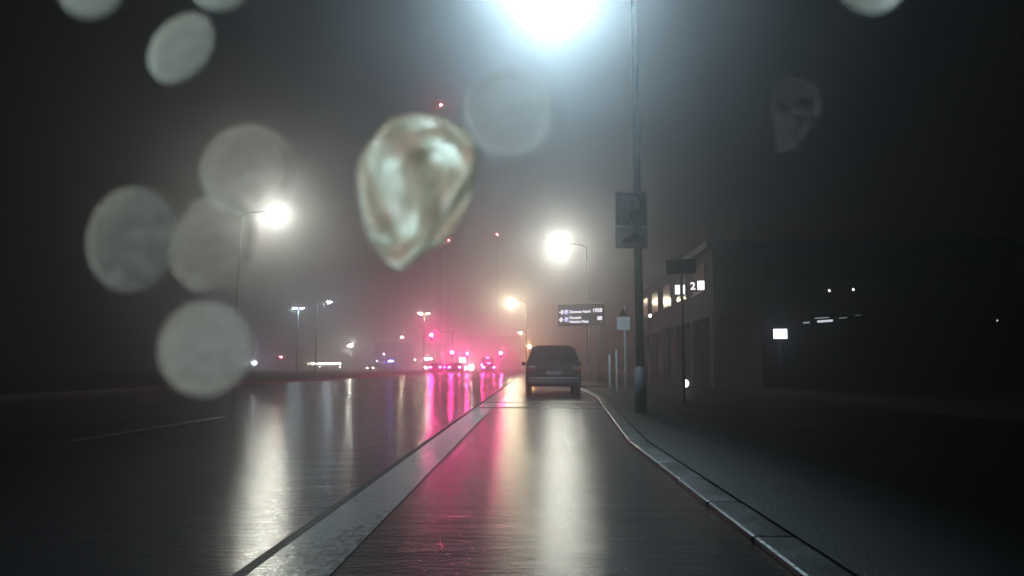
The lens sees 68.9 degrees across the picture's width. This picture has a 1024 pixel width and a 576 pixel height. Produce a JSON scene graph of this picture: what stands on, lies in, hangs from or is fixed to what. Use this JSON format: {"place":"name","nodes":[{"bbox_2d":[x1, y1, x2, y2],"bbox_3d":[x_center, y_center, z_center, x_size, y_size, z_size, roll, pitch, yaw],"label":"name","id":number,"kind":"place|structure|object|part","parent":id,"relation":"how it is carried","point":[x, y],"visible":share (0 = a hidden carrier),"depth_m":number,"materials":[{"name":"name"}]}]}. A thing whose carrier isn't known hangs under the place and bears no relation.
{"place":"outdoors","nodes":[
{"label":"outdoors","id":0,"kind":"place"},
{"bbox_2d":[62,0,119,17],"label":"raindrop","id":1,"kind":"object","parent":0,"point":[105,11],"visible":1,"depth_m":0.02,"materials":[{"name":"clear liquid"}]},
{"bbox_2d":[87,187,176,290],"bbox_3d":[-0.014,-0.002,0.027,0.003,0.004,0.001,0,-6,2],"label":"raindrop","id":2,"kind":"object","parent":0,"point":[88,232],"visible":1,"depth_m":0.03,"materials":[{"name":"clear liquid"}]},
{"bbox_2d":[149,13,213,82],"bbox_3d":[-0.013,-0.010,0.030,0.003,0.003,0.001,0,-6,2],"label":"raindrop","id":3,"kind":"object","parent":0,"point":[194,71],"visible":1,"depth_m":0.03,"materials":[{"name":"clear liquid"}]},
{"bbox_2d":[159,300,251,395],"bbox_3d":[-0.010,0.002,0.024,0.003,0.003,0.001,0,-6,2],"label":"raindrop","id":4,"kind":"object","parent":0,"point":[243,372],"visible":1,"depth_m":0.02,"materials":[{"name":"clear liquid"}]},
{"bbox_2d":[171,195,254,290],"bbox_3d":[-0.011,-0.002,0.027,0.003,0.004,0.001,0,-6,2],"label":"raindrop","id":5,"kind":"object","parent":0,"point":[175,231],"visible":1,"depth_m":0.03,"materials":[{"name":"clear liquid"}]},
{"bbox_2d":[197,0,242,9],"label":"raindrop","id":6,"kind":"object","parent":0,"point":[236,4],"visible":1,"depth_m":0.03,"materials":[{"name":"clear liquid"}]},
{"bbox_2d":[201,125,291,214],"bbox_3d":[-0.009,-0.004,0.025,0.003,0.003,0.001,0,-6,2],"label":"raindrop","id":7,"kind":"object","parent":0,"point":[214,140],"visible":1,"depth_m":0.03,"materials":[{"name":"clear liquid"}]},
{"bbox_2d":[0,368,525,575],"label":"road","id":8,"kind":"structure","parent":0,"point":[254,472],"depth_m":6.99,"materials":[{"name":"black asphalt"}]},
{"bbox_2d":[64,376,473,441],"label":"lane dashes","id":9,"kind":"object","parent":8,"relation":"on","point":[82,439],"visible":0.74,"depth_m":10.92,"materials":[{"name":"paint"}]},
{"bbox_2d":[232,379,514,575],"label":"road seam","id":10,"kind":"object","parent":8,"relation":"on","point":[252,565],"visible":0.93,"depth_m":4.56,"materials":[{"name":"black asphalt"}]},
{"bbox_2d":[429,363,444,372],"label":"waiting car","id":11,"kind":"object","parent":8,"relation":"on","point":[433,367],"visible":0.98,"depth_m":111.87,"materials":[{"name":"grey paint"}]},
{"bbox_2d":[430,331,452,372],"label":"traffic light","id":12,"kind":"object","parent":8,"relation":"on","point":[431,336],"visible":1,"depth_m":112.11,"materials":[{"name":"metal"}]},
{"bbox_2d":[444,363,449,371],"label":"waiting car","id":13,"kind":"object","parent":8,"relation":"on","point":[446,365],"visible":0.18,"depth_m":127.71,"materials":[{"name":"grey paint"}]},
{"bbox_2d":[448,363,462,372],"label":"waiting car","id":14,"kind":"object","parent":8,"relation":"on","point":[455,367],"visible":0.99,"depth_m":103.76,"materials":[{"name":"grey paint"}]},
{"bbox_2d":[481,357,494,372],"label":"waiting van","id":15,"kind":"object","parent":8,"relation":"on","point":[487,360],"visible":0.43,"depth_m":116.60,"materials":[{"name":"grey paint"}]},
{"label":"rear window","id":16,"kind":"part","parent":15,"relation":"part of","materials":[{"name":"pink glass"}]},
{"bbox_2d":[482,363,496,372],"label":"waiting car","id":17,"kind":"object","parent":8,"relation":"on","point":[489,367],"visible":0.98,"depth_m":103.63,"materials":[{"name":"grey paint"}]},
{"bbox_2d":[495,234,497,368],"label":"mast","id":18,"kind":"object","parent":8,"relation":"on","point":[496,277],"visible":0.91,"depth_m":192.21,"materials":[{"name":"metal"}]},
{"bbox_2d":[500,349,501,372],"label":"traffic light","id":19,"kind":"object","parent":8,"relation":"on","point":[500,359],"visible":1,"depth_m":111.53,"materials":[{"name":"metal"}]},
{"bbox_2d":[229,345,304,368],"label":"building","id":20,"kind":"structure","parent":0,"point":[273,356],"depth_m":261.43,"materials":[{"name":"concrete"}]},
{"bbox_2d":[373,342,413,368],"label":"building","id":21,"kind":"structure","parent":0,"point":[384,355],"depth_m":260.22,"materials":[{"name":"concrete"}]},
{"bbox_2d":[357,113,475,268],"bbox_3d":[-0.004,-0.004,0.032,0.005,0.007,0.002,0,-6,2],"label":"raindrop","id":22,"kind":"object","parent":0,"point":[416,173],"visible":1,"depth_m":0.03,"materials":[{"name":"white liquid"}]},
{"bbox_2d":[413,343,450,369],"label":"building","id":23,"kind":"structure","parent":0,"point":[432,354],"depth_m":239.88,"materials":[{"name":"concrete"}]},
{"bbox_2d":[465,70,551,154],"bbox_3d":[0.000,-0.006,0.026,0.003,0.003,0.001,0,-6,2],"label":"raindrop","id":24,"kind":"object","parent":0,"point":[498,71],"visible":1,"depth_m":0.03,"materials":[{"name":"clear liquid"}]},
{"bbox_2d":[0,368,1023,575],"bbox_3d":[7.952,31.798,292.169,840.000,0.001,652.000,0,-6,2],"label":"ground","id":25,"kind":"structure","parent":0,"point":[26,380],"depth_m":65.71,"materials":[{"name":"soil"}]},
{"bbox_2d":[0,370,473,399],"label":"kerb","id":26,"kind":"structure","parent":25,"relation":"on","point":[41,395],"depth_m":28.31,"materials":[{"name":"concrete"}]},
{"bbox_2d":[232,208,282,382],"bbox_3d":[-13.334,0.418,39.181,2.166,9.200,1.065,-3,-7,24],"label":"street lamp","id":27,"kind":"object","parent":25,"relation":"on","point":[271,214],"visible":0.96,"depth_m":39.14,"materials":[{"name":"metal"}]},
{"bbox_2d":[292,307,304,372],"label":"street lamp","id":28,"kind":"object","parent":25,"relation":"on","point":[297,336],"visible":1,"depth_m":103.24,"materials":[{"name":"metal"}]},
{"bbox_2d":[314,300,330,373],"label":"street lamp","id":29,"kind":"object","parent":25,"relation":"on","point":[328,301],"visible":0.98,"depth_m":93.06,"materials":[{"name":"metal"}]},
{"bbox_2d":[307,360,341,369],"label":"bus","id":30,"kind":"object","parent":25,"relation":"on","point":[329,364],"visible":0.97,"depth_m":235.45,"materials":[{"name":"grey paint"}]},
{"bbox_2d":[367,364,377,370],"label":"oncoming car","id":31,"kind":"object","parent":25,"relation":"on","point":[370,367],"visible":1,"depth_m":166.32,"materials":[{"name":"grey paint"}]},
{"bbox_2d":[394,336,403,370],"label":"street lamp","id":32,"kind":"object","parent":25,"relation":"on","point":[394,351],"visible":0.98,"depth_m":153.31,"materials":[{"name":"metal"}]},
{"bbox_2d":[419,312,429,372],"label":"street lamp","id":33,"kind":"object","parent":25,"relation":"on","point":[423,337],"visible":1,"depth_m":113.76,"materials":[{"name":"metal"}]},
{"bbox_2d":[437,104,441,362],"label":"mast","id":34,"kind":"object","parent":25,"relation":"on","point":[438,275],"visible":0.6,"depth_m":151.38,"materials":[{"name":"metal"}]},
{"bbox_2d":[446,240,449,362],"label":"mast","id":35,"kind":"object","parent":25,"relation":"on","point":[448,319],"visible":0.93,"depth_m":190.05,"materials":[{"name":"metal"}]},
{"bbox_2d":[456,336,521,369],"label":"building","id":36,"kind":"structure","parent":25,"relation":"on","point":[478,348],"depth_m":229.52,"materials":[{"name":"concrete"}]},
{"bbox_2d":[245,372,792,575],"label":"lane","id":37,"kind":"structure","parent":25,"relation":"on","point":[543,492],"depth_m":4.58,"materials":[{"name":"black asphalt"}]},
{"bbox_2d":[246,378,520,575],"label":"lane line","id":38,"kind":"object","parent":37,"relation":"on","point":[328,544],"visible":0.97,"depth_m":4.53,"materials":[{"name":"paint"}]},
{"bbox_2d":[509,300,526,361],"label":"street lamp","id":39,"kind":"object","parent":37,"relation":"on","point":[526,324],"visible":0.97,"depth_m":92.40,"materials":[{"name":"metal"}]},
{"bbox_2d":[478,402,601,407],"bbox_3d":[0.722,2.769,17.724,2.874,0.001,2.660,0,-6,2],"label":"road joint","id":40,"kind":"object","parent":37,"relation":"on","point":[548,407],"visible":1,"depth_m":16.48,"materials":[{"name":"black asphalt"}]},
{"bbox_2d":[522,345,580,392],"bbox_3d":[1.465,2.956,27.374,2.240,1.672,4.685,0,-6,2],"label":"parked car","id":41,"kind":"object","parent":37,"relation":"on","point":[554,365],"visible":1,"depth_m":25.21,"materials":[{"name":"paint"}]},
{"bbox_3d":[1.410,2.304,25.382,1.482,0.490,0.225,0,-6,2],"label":"rear window","id":42,"kind":"part","parent":41,"relation":"part of","materials":[{"name":"black glass"}]},
{"bbox_2d":[581,388,853,575],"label":"kerb","id":43,"kind":"structure","parent":25,"relation":"on","point":[791,554],"depth_m":4.38,"materials":[{"name":"concrete"}]},
{"bbox_2d":[581,368,1023,422],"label":"verge","id":44,"kind":"structure","parent":25,"relation":"on","point":[1003,404],"depth_m":20.96,"materials":[{"name":"green plant"}]},
{"bbox_2d":[771,327,788,387],"bbox_3d":[10.931,2.853,30.340,0.658,2.499,0.145,-1,-6,13],"label":"sign","id":45,"kind":"object","parent":44,"relation":"on","point":[780,334],"visible":0.94,"depth_m":30.36,"materials":[{"name":"white plastic"}]},
{"bbox_2d":[0,0,1023,367],"label":"sky","id":46,"kind":"structure","parent":0,"point":[759,119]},
{"bbox_2d":[581,381,621,387],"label":"path","id":47,"kind":"structure","parent":0,"point":[591,384],"depth_m":34.02,"materials":[{"name":"grey concrete"}]},
{"bbox_2d":[581,373,1023,575],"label":"pavement","id":48,"kind":"structure","parent":0,"point":[861,490],"depth_m":6.37,"materials":[{"name":"grey concrete"}]},
{"bbox_2d":[554,242,589,379],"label":"street lamp","id":49,"kind":"object","parent":48,"relation":"on","point":[559,244],"visible":0.96,"depth_m":49.62,"materials":[{"name":"metal"}]},
{"bbox_2d":[558,303,603,382],"bbox_3d":[3.725,2.986,39.951,2.550,4.255,0.300,-3,-7,23],"label":"parking sign","id":50,"kind":"object","parent":48,"relation":"on","point":[578,314],"visible":1,"depth_m":39.91,"materials":[{"name":"metal"}]},
{"bbox_2d":[608,353,610,391],"bbox_3d":[3.472,3.016,26.546,0.096,1.379,0.096,0,-6,2],"label":"bollard","id":51,"kind":"object","parent":48,"relation":"on","point":[609,361],"visible":0.95,"depth_m":26.53,"materials":[{"name":"metal"}]},
{"bbox_2d":[615,349,617,391],"bbox_3d":[3.718,2.941,26.547,0.096,1.529,0.096,0,-6,2],"label":"bollard","id":52,"kind":"object","parent":48,"relation":"on","point":[616,365],"visible":0.96,"depth_m":26.53,"materials":[{"name":"metal"}]},
{"bbox_2d":[617,306,629,391],"bbox_3d":[3.945,2.150,26.358,0.454,3.061,0.100,0,-6,2],"label":"sign","id":53,"kind":"object","parent":48,"relation":"on","point":[623,323],"visible":0.93,"depth_m":26.39,"materials":[{"name":"grey metal"}]},
{"bbox_2d":[631,0,646,410],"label":"street lamp","id":54,"kind":"object","parent":48,"relation":"on","point":[640,387],"visible":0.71,"depth_m":15.00,"materials":[{"name":"metal"}]},
{"bbox_2d":[615,192,647,248],"bbox_3d":[2.395,-1.365,15.038,0.658,1.150,0.086,0,-6,-4],"label":"parking board","id":55,"kind":"object","parent":54,"relation":"attached to","point":[630,208],"visible":1,"depth_m":15.00,"materials":[{"name":"metal"}]},
{"bbox_2d":[649,313,651,384],"bbox_3d":[6.640,2.935,35.723,0.161,3.468,0.169,0,-6,2],"label":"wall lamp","id":56,"kind":"object","parent":48,"relation":"on","point":[650,349],"visible":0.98,"depth_m":35.68,"materials":[{"name":"grey metal"}]},
{"bbox_2d":[666,258,696,401],"bbox_3d":[4.320,1.063,18.920,0.760,3.660,0.105,-1,-6,9],"label":"direction sign","id":57,"kind":"object","parent":48,"relation":"on","point":[681,266],"visible":0.93,"depth_m":19.00,"materials":[{"name":"metal"}]},
{"bbox_2d":[643,239,1023,388],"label":"corner building","id":58,"kind":"structure","parent":0,"point":[928,310],"depth_m":30.78,"materials":[{"name":"concrete"}]},
{"bbox_2d":[643,297,648,318],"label":"window","id":59,"kind":"structure","parent":58,"relation":"in","point":[645,301],"depth_m":49.08,"materials":[{"name":"yellow"}]},
{"bbox_2d":[651,291,658,314],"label":"window","id":60,"kind":"structure","parent":58,"relation":"in","point":[655,296],"depth_m":45.11,"materials":[{"name":"yellow"}]},
{"bbox_2d":[662,283,671,309],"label":"window","id":61,"kind":"structure","parent":58,"relation":"in","point":[666,289],"depth_m":41.11,"materials":[{"name":"yellow"}]},
{"bbox_2d":[674,284,686,295],"bbox_3d":[7.000,0.108,30.797,0.489,0.480,0.915,-2,-6,21],"label":"shop sign","id":62,"kind":"object","parent":58,"relation":"attached to","point":[676,289],"visible":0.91,"depth_m":30.40,"materials":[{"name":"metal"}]},
{"bbox_2d":[675,274,686,303],"bbox_3d":[8.459,0.073,37.384,0.160,1.290,2.400,0,-6,2],"label":"window","id":63,"kind":"structure","parent":58,"relation":"in","point":[684,276],"depth_m":36.76,"materials":[{"name":"black"}]},
{"bbox_2d":[691,263,705,296],"bbox_3d":[8.351,-0.347,33.408,0.160,1.290,2.400,0,-6,2],"label":"window","id":64,"kind":"structure","parent":58,"relation":"in","point":[700,269],"depth_m":33.04,"materials":[{"name":"black glass"}]},
{"bbox_2d":[697,279,705,291],"bbox_3d":[7.845,-0.065,30.792,0.353,0.480,0.915,-2,-6,21],"label":"shop sign","id":65,"kind":"object","parent":58,"relation":"attached to","point":[701,284],"visible":1,"depth_m":30.37,"materials":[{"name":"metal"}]},
{"bbox_2d":[688,280,697,292],"bbox_3d":[7.376,-0.060,30.431,0.350,0.500,0.104,-2,-6,21],"label":"lit number","id":66,"kind":"object","parent":65,"relation":"attached to","point":[693,287],"visible":1,"depth_m":30.39,"materials":[{"name":"grey"}]},
{"bbox_2d":[763,256,807,280],"bbox_3d":[11.334,-0.804,30.940,1.800,1.000,0.060,0,-6,2],"label":"window","id":67,"kind":"structure","parent":58,"relation":"in","point":[775,268],"depth_m":30.91,"materials":[{"name":"black glass"}]},
{"bbox_2d":[816,319,832,322],"bbox_3d":[12.703,1.345,30.331,0.652,0.117,0.105,-4,-6,1],"label":"strip light","id":68,"kind":"object","parent":58,"relation":"attached to","point":[824,321],"visible":1,"depth_m":30.28,"materials":[{"name":"metal"}]},
{"bbox_2d":[846,256,891,279],"bbox_3d":[14.733,-0.814,30.849,1.800,1.000,0.060,0,-6,2],"label":"window","id":69,"kind":"structure","parent":58,"relation":"in","point":[857,267],"depth_m":30.82,"materials":[{"name":"black glass"}]},
{"bbox_2d":[929,256,975,279],"bbox_3d":[18.132,-0.824,30.757,1.800,1.000,0.060,0,-6,2],"label":"window","id":70,"kind":"structure","parent":58,"relation":"in","point":[941,267],"depth_m":30.73,"materials":[{"name":"black glass"}]},
{"bbox_2d":[1013,256,1023,279],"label":"window","id":71,"kind":"structure","parent":58,"relation":"in","point":[1018,261],"depth_m":30.66,"materials":[{"name":"black"}]}
]}

